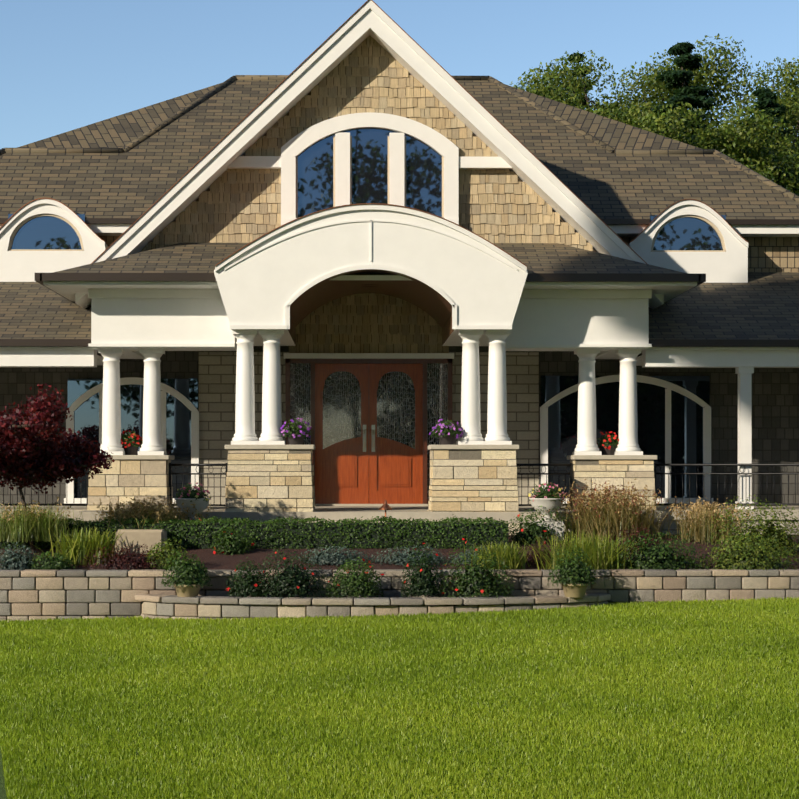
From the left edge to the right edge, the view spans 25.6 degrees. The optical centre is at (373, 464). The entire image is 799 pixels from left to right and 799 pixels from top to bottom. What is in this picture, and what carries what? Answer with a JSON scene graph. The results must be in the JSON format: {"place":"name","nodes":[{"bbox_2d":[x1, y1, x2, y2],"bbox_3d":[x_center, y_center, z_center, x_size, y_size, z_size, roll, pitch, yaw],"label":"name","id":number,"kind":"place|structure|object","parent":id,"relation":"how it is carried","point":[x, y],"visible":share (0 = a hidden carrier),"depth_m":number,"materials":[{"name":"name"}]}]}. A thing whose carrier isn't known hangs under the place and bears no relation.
{"place":"outdoors","nodes":[
{"label":"outdoors","id":0,"kind":"place"},
{"bbox_2d":[0,349,96,366],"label":"porch beam","id":1,"kind":"structure","parent":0,"point":[48,357],"depth_m":27.49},
{"bbox_2d":[121,430,142,454],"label":"potted flowers","id":2,"kind":"object","parent":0,"point":[127,436],"depth_m":27.55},
{"bbox_2d":[138,349,166,454],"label":"column","id":3,"kind":"structure","parent":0,"point":[152,444],"depth_m":27.38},
{"bbox_2d":[88,289,651,358],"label":"porch beam","id":4,"kind":"structure","parent":3,"relation":"on","point":[606,322],"depth_m":27.19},
{"bbox_2d":[161,549,211,588],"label":"pot plant","id":5,"kind":"object","parent":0,"point":[187,570],"depth_m":22.00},
{"bbox_2d":[243,38,481,155],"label":"gable wall","id":6,"kind":"structure","parent":0,"point":[309,93],"depth_m":28.43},
{"bbox_2d":[151,169,595,286],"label":"gable wall","id":7,"kind":"structure","parent":0,"point":[519,180],"depth_m":28.48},
{"bbox_2d":[0,588,798,798],"bbox_3d":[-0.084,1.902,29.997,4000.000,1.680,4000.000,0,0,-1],"label":"ground","id":8,"kind":"structure","parent":0,"point":[2,789],"depth_m":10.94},
{"bbox_2d":[255,548,331,598],"bbox_3d":[-1.037,1.363,22.088,1.037,0.642,0.752,0,0,-1],"label":"flowering shrub","id":9,"kind":"object","parent":8,"relation":"on","point":[299,570],"depth_m":21.99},
{"bbox_2d":[326,557,384,597],"bbox_3d":[-0.233,1.420,22.152,0.750,0.529,0.572,0,0,-1],"label":"shrub","id":10,"kind":"object","parent":8,"relation":"on","point":[342,574],"depth_m":22.03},
{"bbox_2d":[135,594,610,619],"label":"retaining wall","id":11,"kind":"structure","parent":8,"relation":"on","point":[160,606],"depth_m":21.76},
{"bbox_2d":[225,557,269,596],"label":"flowering shrub","id":12,"kind":"object","parent":11,"relation":"on","point":[240,580],"depth_m":22.04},
{"bbox_2d":[0,569,798,620],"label":"retaining wall","id":13,"kind":"structure","parent":8,"relation":"on","point":[26,594],"depth_m":22.50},
{"bbox_2d":[0,346,798,505],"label":"front wall","id":14,"kind":"structure","parent":8,"relation":"on","point":[775,415],"depth_m":30.07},
{"bbox_2d":[0,282,90,338],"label":"wing roof","id":15,"kind":"structure","parent":14,"relation":"attached to","point":[32,310],"depth_m":28.58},
{"bbox_2d":[0,339,90,346],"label":"wing gutter","id":16,"kind":"object","parent":15,"relation":"attached to","point":[49,342],"depth_m":27.29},
{"bbox_2d":[64,377,198,503],"bbox_3d":[-4.102,-0.398,29.849,2.313,2.173,0.099,0,0,-1],"label":"window trim","id":17,"kind":"structure","parent":14,"relation":"attached to","point":[88,394],"depth_m":29.84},
{"bbox_2d":[68,379,197,497],"bbox_3d":[-4.102,-0.428,29.885,2.213,2.073,0.010,0,0,-1],"label":"window glass","id":18,"kind":"object","parent":17,"relation":"in","point":[178,426],"visible":0.29,"depth_m":29.88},
{"bbox_2d":[199,352,288,503],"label":"stone wall","id":19,"kind":"structure","parent":14,"relation":"attached to","point":[217,386],"depth_m":29.92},
{"bbox_2d":[289,293,448,352],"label":"entry shakes","id":20,"kind":"object","parent":14,"relation":"attached to","point":[411,314],"visible":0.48,"depth_m":29.95,"materials":[{"name":"brown wood"}]},
{"bbox_2d":[53,242,687,279],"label":"porch roof","id":21,"kind":"structure","parent":14,"relation":"attached to","point":[189,257],"depth_m":27.34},
{"bbox_2d":[43,281,696,301],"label":"bay soffit","id":22,"kind":"structure","parent":21,"relation":"attached to","point":[69,290],"depth_m":26.78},
{"bbox_2d":[35,273,705,299],"bbox_3d":[-0.062,-2.828,28.232,10.121,0.120,3.530,0,0,-1],"label":"bay gutter","id":23,"kind":"object","parent":21,"relation":"attached to","point":[40,278],"visible":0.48,"depth_m":26.50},
{"bbox_2d":[449,352,538,503],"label":"stone wall","id":24,"kind":"structure","parent":14,"relation":"attached to","point":[522,378],"depth_m":29.98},
{"bbox_2d":[649,272,798,339],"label":"wing roof","id":25,"kind":"structure","parent":14,"relation":"attached to","point":[761,306],"depth_m":28.87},
{"bbox_2d":[646,347,798,349],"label":"roof trim","id":26,"kind":"structure","parent":25,"relation":"attached to","point":[723,348],"depth_m":27.51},
{"bbox_2d":[649,339,798,346],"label":"wing gutter","id":27,"kind":"object","parent":25,"relation":"attached to","point":[715,343],"depth_m":27.41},
{"bbox_2d":[0,534,798,574],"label":"mulch beds","id":28,"kind":"object","parent":8,"relation":"on","point":[210,559],"depth_m":24.11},
{"bbox_2d":[0,542,43,569],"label":"shrub","id":29,"kind":"object","parent":28,"relation":"on","point":[4,565],"depth_m":22.93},
{"bbox_2d":[0,502,85,542],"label":"grass","id":30,"kind":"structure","parent":28,"relation":"on","point":[24,529],"depth_m":24.09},
{"bbox_2d":[28,551,75,569],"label":"shrub","id":31,"kind":"object","parent":28,"relation":"on","point":[66,566],"depth_m":22.83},
{"bbox_2d":[0,383,114,552],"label":"japanese maple","id":32,"kind":"object","parent":28,"relation":"on","point":[55,455],"depth_m":23.82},
{"bbox_2d":[30,525,134,566],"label":"ornamental grass","id":33,"kind":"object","parent":28,"relation":"on","point":[79,546],"depth_m":23.47,"materials":[{"name":"green plant"}]},
{"bbox_2d":[78,544,164,569],"bbox_3d":[-3.199,1.221,23.110,1.354,0.363,1.005,0,0,-1],"label":"barberry","id":34,"kind":"object","parent":28,"relation":"on","point":[123,560],"depth_m":22.88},
{"bbox_2d":[115,529,167,553],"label":"limestone block","id":35,"kind":"structure","parent":28,"relation":"on","point":[148,537],"depth_m":24.25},
{"bbox_2d":[89,504,208,536],"bbox_3d":[-3.326,0.839,25.443,1.960,0.581,2.080,0,0,35],"label":"shrub","id":36,"kind":"object","parent":28,"relation":"on","point":[144,513],"depth_m":25.13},
{"bbox_2d":[93,495,213,522],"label":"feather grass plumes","id":37,"kind":"object","parent":36,"relation":"attached to","point":[138,504],"visible":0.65,"depth_m":25.25,"materials":[{"name":"beige plant"}]},
{"bbox_2d":[144,536,189,569],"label":"shrub","id":38,"kind":"object","parent":28,"relation":"on","point":[162,548],"depth_m":22.93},
{"bbox_2d":[212,525,253,554],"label":"rose","id":39,"kind":"object","parent":28,"relation":"on","point":[232,543],"depth_m":24.31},
{"bbox_2d":[0,514,508,549],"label":"boxwood hedge","id":40,"kind":"object","parent":28,"relation":"on","point":[247,521],"depth_m":24.76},
{"bbox_2d":[299,545,373,565],"bbox_3d":[-0.518,1.226,23.581,1.044,0.291,0.859,0,0,-1],"label":"juniper","id":41,"kind":"object","parent":28,"relation":"on","point":[349,555],"depth_m":23.44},
{"bbox_2d":[370,545,448,565],"bbox_3d":[0.483,1.222,23.581,1.074,0.291,0.954,0,0,-1],"label":"juniper","id":42,"kind":"object","parent":28,"relation":"on","point":[404,552],"depth_m":23.45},
{"bbox_2d":[401,543,445,596],"bbox_3d":[0.621,1.342,22.171,0.570,0.710,0.438,0,0,-1],"label":"flowering shrub","id":43,"kind":"object","parent":28,"relation":"on","point":[410,585],"depth_m":22.07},
{"bbox_2d":[464,541,532,569],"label":"grass clump","id":44,"kind":"object","parent":28,"relation":"on","point":[509,555],"visible":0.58,"depth_m":22.96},
{"bbox_2d":[508,504,573,544],"bbox_3d":[2.314,0.929,25.378,1.244,0.734,0.886,0,0,-1],"label":"flowering shrub","id":45,"kind":"object","parent":28,"relation":"on","point":[526,524],"depth_m":25.25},
{"bbox_2d":[516,529,649,584],"bbox_3d":[2.743,1.208,23.183,1.739,0.720,2.107,0,0,-1],"label":"grass clump","id":46,"kind":"object","parent":28,"relation":"on","point":[597,552],"visible":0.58,"depth_m":22.88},
{"bbox_2d":[541,490,688,544],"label":"grass","id":47,"kind":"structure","parent":28,"relation":"on","point":[613,525],"depth_m":25.39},
{"bbox_2d":[543,476,677,524],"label":"grass plumes","id":48,"kind":"object","parent":47,"relation":"attached to","point":[608,495],"depth_m":25.51,"materials":[{"name":"beige plant"}]},
{"bbox_2d":[607,530,708,570],"bbox_3d":[3.656,1.190,23.175,1.463,0.652,1.154,0,0,-1],"label":"shrub","id":49,"kind":"object","parent":28,"relation":"on","point":[661,556],"depth_m":22.96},
{"bbox_2d":[659,504,749,544],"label":"tan grass","id":50,"kind":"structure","parent":28,"relation":"on","point":[698,534],"depth_m":25.39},
{"bbox_2d":[669,495,753,530],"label":"tan grass plumes","id":51,"kind":"object","parent":50,"relation":"attached to","point":[706,504],"visible":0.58,"depth_m":25.51,"materials":[{"name":"beige plant"}]},
{"bbox_2d":[692,531,798,576],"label":"shrub","id":52,"kind":"object","parent":28,"relation":"on","point":[764,549],"depth_m":22.93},
{"bbox_2d":[706,494,798,560],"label":"spirea","id":53,"kind":"object","parent":28,"relation":"on","point":[774,518],"depth_m":24.28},
{"bbox_2d":[440,538,515,597],"bbox_3d":[1.313,1.308,22.154,0.957,0.764,0.761,0,0,-1],"label":"flowering shrub","id":54,"kind":"object","parent":8,"relation":"on","point":[479,577],"depth_m":22.05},
{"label":"house","id":55,"kind":"structure","parent":8,"relation":"on"},
{"bbox_2d":[75,9,663,308],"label":"board","id":56,"kind":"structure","parent":55,"relation":"on","point":[383,34],"depth_m":27.97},
{"bbox_2d":[138,169,592,252],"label":"gable shakes","id":57,"kind":"object","parent":56,"relation":"attached to","point":[491,222],"visible":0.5,"depth_m":28.47,"materials":[{"name":"brown wood"}]},
{"bbox_2d":[227,156,511,168],"bbox_3d":[-0.065,-4.887,28.416,4.785,0.180,0.159,0,0,-1],"label":"gable band","id":58,"kind":"object","parent":57,"relation":"attached to","point":[256,162],"visible":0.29,"depth_m":28.35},
{"bbox_2d":[281,112,458,224],"bbox_3d":[-0.065,-4.748,28.386,2.863,1.861,0.219,0,0,-1],"label":"window frame","id":59,"kind":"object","parent":57,"relation":"attached to","point":[433,139],"depth_m":28.32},
{"bbox_2d":[296,136,443,217],"bbox_3d":[-0.065,-4.638,28.384,2.393,1.341,0.035,0,0,-1],"label":"window sash frame","id":60,"kind":"object","parent":59,"relation":"in","point":[351,176],"visible":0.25,"depth_m":28.36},
{"bbox_2d":[298,128,441,216],"bbox_3d":[-0.065,-4.698,28.407,2.393,1.561,0.010,0,0,-1],"label":"gable window glass","id":61,"kind":"object","parent":60,"relation":"in","point":[370,171],"visible":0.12,"depth_m":28.40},
{"bbox_2d":[91,0,646,263],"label":"roof edge","id":62,"kind":"object","parent":56,"relation":"on","point":[304,61],"visible":0.08,"depth_m":27.89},
{"bbox_2d":[93,0,645,263],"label":"gable trim","id":63,"kind":"structure","parent":56,"relation":"attached to","point":[304,66],"depth_m":27.91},
{"bbox_2d":[245,35,497,156],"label":"gable shakes","id":64,"kind":"object","parent":56,"relation":"on","point":[373,97],"visible":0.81,"depth_m":28.41,"materials":[{"name":"brown wood"}]},
{"bbox_2d":[99,236,798,271],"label":"wall","id":65,"kind":"structure","parent":55,"relation":"attached to","point":[773,254],"depth_m":31.04,"materials":[{"name":"brown wood"}]},
{"bbox_2d":[0,224,798,236],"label":"fascia","id":66,"kind":"structure","parent":65,"relation":"on","point":[618,230],"depth_m":30.60,"materials":[{"name":"white paint"}]},
{"bbox_2d":[0,80,798,218],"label":"roof","id":67,"kind":"structure","parent":66,"relation":"on","point":[140,179],"depth_m":32.38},
{"bbox_2d":[0,199,105,281],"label":"dormer","id":68,"kind":"object","parent":67,"relation":"attached to","point":[20,266],"visible":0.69,"depth_m":30.29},
{"bbox_2d":[8,214,83,250],"bbox_3d":[-5.661,-4.012,30.352,1.322,0.648,0.040,0,0,-1],"label":"window frame","id":69,"kind":"object","parent":68,"relation":"in","point":[19,226],"visible":0.85,"depth_m":30.33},
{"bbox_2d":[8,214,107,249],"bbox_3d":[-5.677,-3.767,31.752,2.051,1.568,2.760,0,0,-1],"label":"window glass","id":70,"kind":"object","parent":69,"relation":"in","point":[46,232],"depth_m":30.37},
{"bbox_2d":[0,75,798,202],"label":"ridge caps","id":71,"kind":"object","parent":67,"relation":"on","point":[232,79],"visible":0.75,"depth_m":32.92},
{"bbox_2d":[629,200,747,282],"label":"dormer wall","id":72,"kind":"structure","parent":67,"relation":"on","point":[730,265],"depth_m":30.42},
{"bbox_2d":[651,215,725,251],"bbox_3d":[5.457,-4.012,30.481,1.322,0.648,0.040,0,0,-1],"label":"window frame","id":73,"kind":"object","parent":72,"relation":"in","point":[714,227],"visible":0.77,"depth_m":30.46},
{"bbox_2d":[650,215,725,249],"bbox_3d":[5.457,-4.012,30.506,1.322,0.648,0.010,0,0,-1],"label":"window glass","id":74,"kind":"object","parent":73,"relation":"in","point":[687,233],"visible":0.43,"depth_m":30.50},
{"bbox_2d":[0,218,798,224],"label":"gutter","id":75,"kind":"object","parent":66,"relation":"attached to","point":[606,221],"depth_m":30.50,"materials":[{"name":"brown metal"}]},
{"bbox_2d":[0,506,798,522],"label":"porch floor","id":76,"kind":"structure","parent":0,"point":[335,513],"depth_m":26.12,"materials":[{"name":"concrete"}]},
{"bbox_2d":[87,460,172,509],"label":"pier","id":77,"kind":"structure","parent":76,"relation":"on","point":[119,481],"depth_m":27.09,"materials":[{"name":"stone"}]},
{"bbox_2d":[98,349,124,454],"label":"column","id":78,"kind":"structure","parent":77,"relation":"on","point":[111,420],"depth_m":27.38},
{"bbox_2d":[174,482,210,519],"bbox_3d":[-2.642,0.543,25.614,0.556,0.572,0.551,0,0,-1],"label":"urn","id":79,"kind":"object","parent":76,"relation":"on","point":[201,503],"depth_m":25.47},
{"bbox_2d":[169,463,227,507],"bbox_3d":[-2.710,0.337,27.116,1.101,0.730,0.054,0,0,28],"label":"railing","id":80,"kind":"object","parent":76,"relation":"on","point":[171,473],"visible":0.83,"depth_m":27.11,"materials":[{"name":"black metal"}]},
{"bbox_2d":[225,450,314,511],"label":"pier","id":81,"kind":"structure","parent":76,"relation":"on","point":[269,480],"depth_m":26.12,"materials":[{"name":"stone"}]},
{"bbox_2d":[225,445,314,449],"bbox_3d":[-1.559,-0.263,26.579,1.330,0.070,0.960,0,0,-1],"label":"pier cap","id":82,"kind":"object","parent":81,"relation":"on","point":[269,447],"visible":0.92,"depth_m":26.10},
{"bbox_2d":[231,330,257,444],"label":"column","id":83,"kind":"structure","parent":82,"relation":"on","point":[244,434],"depth_m":26.45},
{"bbox_2d":[214,210,527,345],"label":"entry arch","id":84,"kind":"structure","parent":83,"relation":"on","point":[265,286],"depth_m":26.28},
{"bbox_2d":[297,295,428,352],"bbox_3d":[-0.083,-2.423,29.982,2.720,1.250,0.030,0,0,-1],"label":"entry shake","id":85,"kind":"object","parent":84,"relation":"attached to","point":[356,330],"visible":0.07,"depth_m":29.96,"materials":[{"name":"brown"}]},
{"bbox_2d":[215,204,526,329],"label":"portico mouldings","id":86,"kind":"object","parent":84,"relation":"attached to","point":[373,266],"visible":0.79,"depth_m":26.24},
{"bbox_2d":[215,203,526,266],"bbox_3d":[-0.053,-3.429,27.352,4.655,0.947,2.290,0,0,-1],"label":"arched roof edge","id":87,"kind":"object","parent":84,"relation":"on","point":[377,204],"visible":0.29,"depth_m":26.21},
{"bbox_2d":[258,330,285,444],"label":"column","id":88,"kind":"structure","parent":82,"relation":"on","point":[271,434],"depth_m":26.45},
{"bbox_2d":[280,418,312,444],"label":"potted flowers","id":89,"kind":"object","parent":82,"relation":"on","point":[303,429],"depth_m":26.34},
{"bbox_2d":[285,359,451,505],"bbox_3d":[-0.082,-0.551,29.901,2.840,2.507,0.089,0,0,-1],"label":"door frame","id":90,"kind":"object","parent":76,"relation":"on","point":[424,362],"visible":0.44,"depth_m":29.86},
{"bbox_2d":[290,363,310,444],"bbox_3d":[-1.248,-0.571,29.908,0.350,2.307,0.010,0,0,-1],"label":"sidelight","id":91,"kind":"object","parent":90,"relation":"attached to","point":[300,390],"visible":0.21,"depth_m":29.90,"materials":[{"name":"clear glass"}]},
{"bbox_2d":[315,364,368,503],"bbox_3d":[-0.543,-0.524,29.906,0.914,2.394,0.050,0,0,-1],"label":"door","id":92,"kind":"structure","parent":90,"relation":"attached to","point":[341,472],"depth_m":29.89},
{"bbox_2d":[284,353,453,358],"bbox_3d":[-0.082,-1.849,29.901,2.900,0.090,0.129,0,0,-1],"label":"door lintel","id":93,"kind":"structure","parent":90,"relation":"on","point":[368,355],"depth_m":29.84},
{"bbox_2d":[369,364,422,503],"bbox_3d":[0.379,-0.524,29.917,0.914,2.394,0.050,0,0,-1],"label":"door","id":94,"kind":"structure","parent":90,"relation":"attached to","point":[395,472],"depth_m":29.90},
{"bbox_2d":[427,364,446,498],"bbox_3d":[1.082,-0.571,29.935,0.350,2.307,0.010,0,0,-1],"label":"sidelight","id":95,"kind":"object","parent":90,"relation":"attached to","point":[436,392],"visible":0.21,"depth_m":29.93,"materials":[{"name":"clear glass"}]},
{"bbox_2d":[427,450,518,534],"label":"pier","id":96,"kind":"structure","parent":76,"relation":"on","point":[473,480],"depth_m":26.16,"materials":[{"name":"stone"}]},
{"bbox_2d":[428,445,519,449],"bbox_3d":[1.501,-0.263,26.615,1.330,0.070,0.960,0,0,-1],"label":"pier cap","id":97,"kind":"object","parent":96,"relation":"on","point":[473,447],"visible":0.94,"depth_m":26.14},
{"bbox_2d":[457,330,484,444],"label":"column","id":98,"kind":"structure","parent":97,"relation":"on","point":[470,407],"depth_m":26.49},
{"bbox_2d":[484,330,511,444],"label":"column","id":99,"kind":"structure","parent":97,"relation":"on","point":[496,434],"depth_m":26.50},
{"bbox_2d":[516,463,572,505],"bbox_3d":[2.630,0.337,27.178,1.101,0.730,0.054,0,0,-29],"label":"railing","id":100,"kind":"object","parent":76,"relation":"on","point":[570,465],"visible":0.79,"depth_m":27.20,"materials":[{"name":"black metal"}]},
{"bbox_2d":[568,460,655,509],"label":"pier","id":101,"kind":"structure","parent":76,"relation":"on","point":[622,472],"depth_m":27.18,"materials":[{"name":"stone"}]},
{"bbox_2d":[572,349,601,454],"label":"column","id":102,"kind":"structure","parent":101,"relation":"on","point":[586,436],"depth_m":27.46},
{"bbox_2d":[567,455,656,459],"bbox_3d":[3.735,-0.113,27.591,1.300,0.070,0.880,0,0,-1],"label":"pier cap","id":103,"kind":"object","parent":101,"relation":"on","point":[611,457],"visible":0.98,"depth_m":27.15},
{"bbox_2d":[614,349,642,454],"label":"column","id":104,"kind":"structure","parent":101,"relation":"on","point":[628,434],"depth_m":27.47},
{"bbox_2d":[540,375,712,503],"bbox_3d":[4.297,-0.424,29.947,2.980,2.227,0.099,0,0,-1],"label":"window trim","id":105,"kind":"structure","parent":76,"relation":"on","point":[669,386],"depth_m":29.94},
{"bbox_2d":[541,376,709,497],"bbox_3d":[4.297,-0.454,29.983,2.880,2.127,0.010,0,0,-1],"label":"window glass","id":106,"kind":"object","parent":105,"relation":"in","point":[686,430],"visible":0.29,"depth_m":29.98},
{"bbox_2d":[654,463,798,504],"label":"railing","id":107,"kind":"object","parent":76,"relation":"on","point":[716,465],"visible":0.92,"depth_m":27.60,"materials":[{"name":"black metal"}]},
{"bbox_2d":[735,367,753,508],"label":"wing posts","id":108,"kind":"object","parent":76,"relation":"on","point":[744,424],"visible":0.86,"depth_m":27.68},
{"bbox_2d":[642,350,798,367],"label":"porch beam","id":109,"kind":"structure","parent":108,"relation":"on","point":[718,358],"depth_m":27.61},
{"bbox_2d":[0,0,798,148],"label":"sky","id":110,"kind":"structure","parent":0,"point":[66,65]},
{"bbox_2d":[429,419,463,444],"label":"potted flowers","id":111,"kind":"object","parent":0,"point":[445,431],"depth_m":26.36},
{"bbox_2d":[528,482,566,521],"bbox_3d":[2.541,0.539,25.681,0.566,0.579,0.527,0,0,-1],"label":"urn","id":112,"kind":"object","parent":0,"point":[547,503],"depth_m":25.54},
{"bbox_2d":[547,545,596,586],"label":"pot plant","id":113,"kind":"object","parent":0,"point":[590,574],"depth_m":21.96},
{"bbox_2d":[596,431,618,454],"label":"potted flowers","id":114,"kind":"object","parent":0,"point":[614,442],"depth_m":27.64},
{"bbox_2d":[517,33,751,118],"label":"tree","id":115,"kind":"object","parent":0,"point":[725,61],"depth_m":64.15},
{"bbox_2d":[509,68,781,177],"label":"tree","id":116,"kind":"object","parent":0,"point":[755,156],"depth_m":59.54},
{"bbox_2d":[520,57,794,138],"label":"tree","id":117,"kind":"object","parent":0,"point":[745,100],"depth_m":64.76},
{"bbox_2d":[650,40,717,148],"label":"spruce","id":118,"kind":"object","parent":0,"point":[696,96],"depth_m":59.83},
{"bbox_2d":[573,57,798,151],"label":"tree","id":119,"kind":"object","parent":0,"point":[770,73],"depth_m":76.87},
{"bbox_2d":[590,101,798,195],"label":"tree","id":120,"kind":"object","parent":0,"point":[660,128],"depth_m":56.90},
{"bbox_2d":[622,101,798,182],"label":"tree","id":121,"kind":"object","parent":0,"point":[751,122],"depth_m":56.90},
{"bbox_2d":[623,87,798,194],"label":"tree","id":122,"kind":"object","parent":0,"point":[791,120],"depth_m":63.84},
{"bbox_2d":[665,102,798,193],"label":"tree","id":123,"kind":"object","parent":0,"point":[785,158],"visible":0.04,"depth_m":58.99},
{"bbox_2d":[745,87,797,159],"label":"spruce","id":124,"kind":"object","parent":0,"point":[766,102],"depth_m":61.81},
{"bbox_2d":[753,56,798,147],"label":"tree","id":125,"kind":"object","parent":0,"point":[789,81],"depth_m":64.80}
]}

